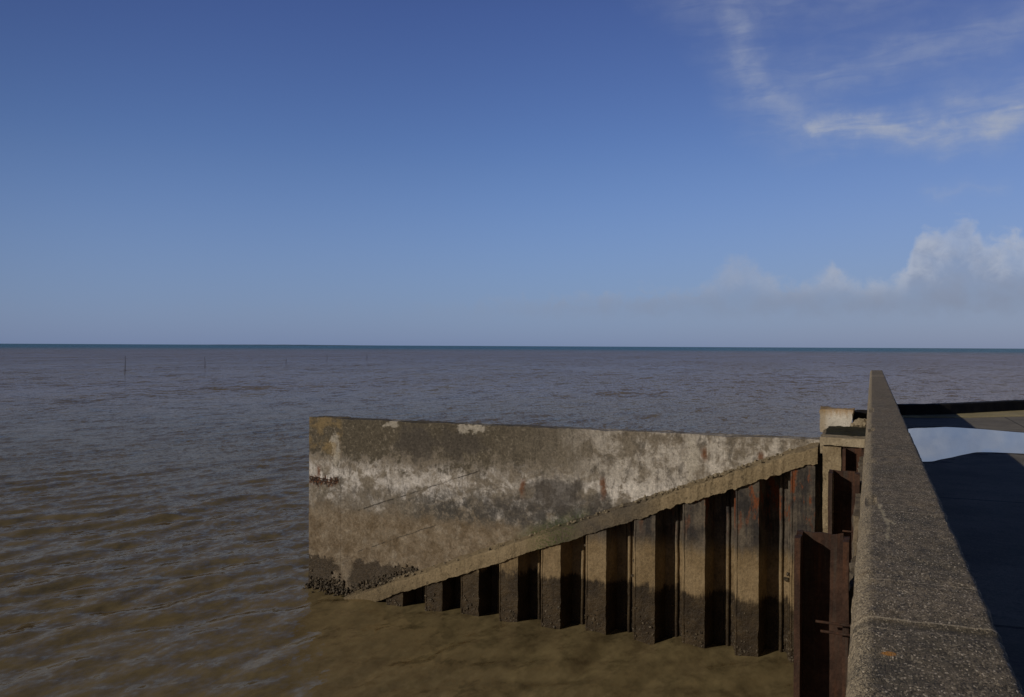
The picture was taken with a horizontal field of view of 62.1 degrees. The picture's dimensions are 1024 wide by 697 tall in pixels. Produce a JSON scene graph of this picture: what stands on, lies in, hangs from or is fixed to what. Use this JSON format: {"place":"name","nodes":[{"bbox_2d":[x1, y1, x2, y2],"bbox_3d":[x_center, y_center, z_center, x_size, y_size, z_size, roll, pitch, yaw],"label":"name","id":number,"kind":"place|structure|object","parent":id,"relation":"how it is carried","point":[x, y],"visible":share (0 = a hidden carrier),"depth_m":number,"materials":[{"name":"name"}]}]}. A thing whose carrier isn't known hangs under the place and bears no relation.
{"place":"outdoors","nodes":[
{"label":"outdoors","id":0,"kind":"place"},
{"bbox_2d":[0,344,1023,696],"bbox_3d":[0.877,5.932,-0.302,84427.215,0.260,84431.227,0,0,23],"label":"sea","id":1,"kind":"structure","parent":0,"point":[154,520],"depth_m":33.64,"materials":[{"name":"liquid"}]},
{"bbox_2d":[302,416,822,601],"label":"wing wall","id":2,"kind":"structure","parent":1,"relation":"in","point":[397,506],"depth_m":19.05,"materials":[{"name":"concrete"}]},
{"bbox_2d":[386,455,822,662],"bbox_3d":[1.478,4.505,17.890,9.872,5.157,0.541,0,0,23],"label":"sheet piling","id":3,"kind":"object","parent":1,"relation":"in","point":[672,574],"visible":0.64,"depth_m":17.07,"materials":[{"name":"metal"}]},
{"bbox_2d":[0,0,1023,348],"label":"sky","id":4,"kind":"structure","parent":0,"point":[596,173],"materials":[{"name":"blue"}]},
{"bbox_2d":[819,426,865,696],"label":"quay wall","id":5,"kind":"structure","parent":0,"point":[842,430],"depth_m":10.41,"materials":[{"name":"concrete"}]},
{"bbox_2d":[794,529,850,696],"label":"fender channel","id":6,"kind":"object","parent":5,"relation":"attached to","point":[822,625],"visible":0.94,"depth_m":7.60,"materials":[{"name":"metal"}]},
{"bbox_2d":[819,406,854,431],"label":"concrete block","id":7,"kind":"structure","parent":5,"relation":"on","point":[835,416],"depth_m":17.36,"materials":[{"name":"beige concrete"}]},
{"bbox_2d":[822,435,864,532],"bbox_3d":[5.970,4.498,15.291,0.763,5.851,0.530,0,0,23],"label":"corner post","id":8,"kind":"object","parent":5,"relation":"attached to","point":[832,448],"visible":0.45,"depth_m":15.20,"materials":[{"name":"concrete"}]},
{"bbox_2d":[828,469,859,611],"bbox_3d":[4.411,4.519,11.178,0.505,5.799,0.360,0,0,23],"label":"fender channel","id":9,"kind":"object","parent":5,"relation":"attached to","point":[843,488],"visible":0.23,"depth_m":11.30,"materials":[{"name":"metal"}]},
{"bbox_2d":[842,447,863,472],"bbox_3d":[5.887,4.567,14.677,0.364,5.696,0.264,0,0,23],"label":"fender channel","id":10,"kind":"object","parent":5,"relation":"attached to","point":[850,458],"visible":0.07,"depth_m":14.74,"materials":[{"name":"metal"}]},
{"bbox_2d":[850,418,866,427],"bbox_3d":[7.086,1.544,17.202,0.469,0.278,0.309,0,0,23],"label":"rubble lump","id":11,"kind":"object","parent":5,"relation":"on","point":[859,422],"visible":0.53,"depth_m":17.13,"materials":[{"name":"stone"}]},
{"bbox_2d":[853,410,866,420],"bbox_3d":[7.426,1.562,17.935,0.472,0.509,0.425,0,0,23],"label":"timber stub","id":12,"kind":"object","parent":5,"relation":"on","point":[857,414],"visible":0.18,"depth_m":17.81,"materials":[{"name":"black wood"}]},
{"bbox_2d":[846,370,1023,696],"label":"parapet wall","id":13,"kind":"structure","parent":5,"relation":"on","point":[922,624],"depth_m":1.72,"materials":[{"name":"concrete"}]},
{"bbox_2d":[903,417,1023,692],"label":"pavement","id":14,"kind":"structure","parent":0,"point":[981,499],"depth_m":7.73,"materials":[{"name":"concrete"}]},
{"bbox_2d":[902,410,1023,417],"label":"kerb","id":15,"kind":"structure","parent":14,"relation":"on","point":[1019,413],"depth_m":19.08,"materials":[{"name":"grey concrete"}]},
{"bbox_2d":[897,400,1023,414],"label":"timber beam","id":16,"kind":"structure","parent":15,"relation":"on","point":[956,408],"depth_m":19.55,"materials":[{"name":"black wood"}]},
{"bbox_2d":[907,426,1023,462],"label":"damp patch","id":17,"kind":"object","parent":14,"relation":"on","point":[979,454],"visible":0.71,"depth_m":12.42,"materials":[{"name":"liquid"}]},
{"bbox_2d":[908,427,1023,460],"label":"puddle","id":18,"kind":"object","parent":14,"relation":"on","point":[934,443],"visible":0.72,"depth_m":13.98,"materials":[{"name":"blue liquid"}]}
]}

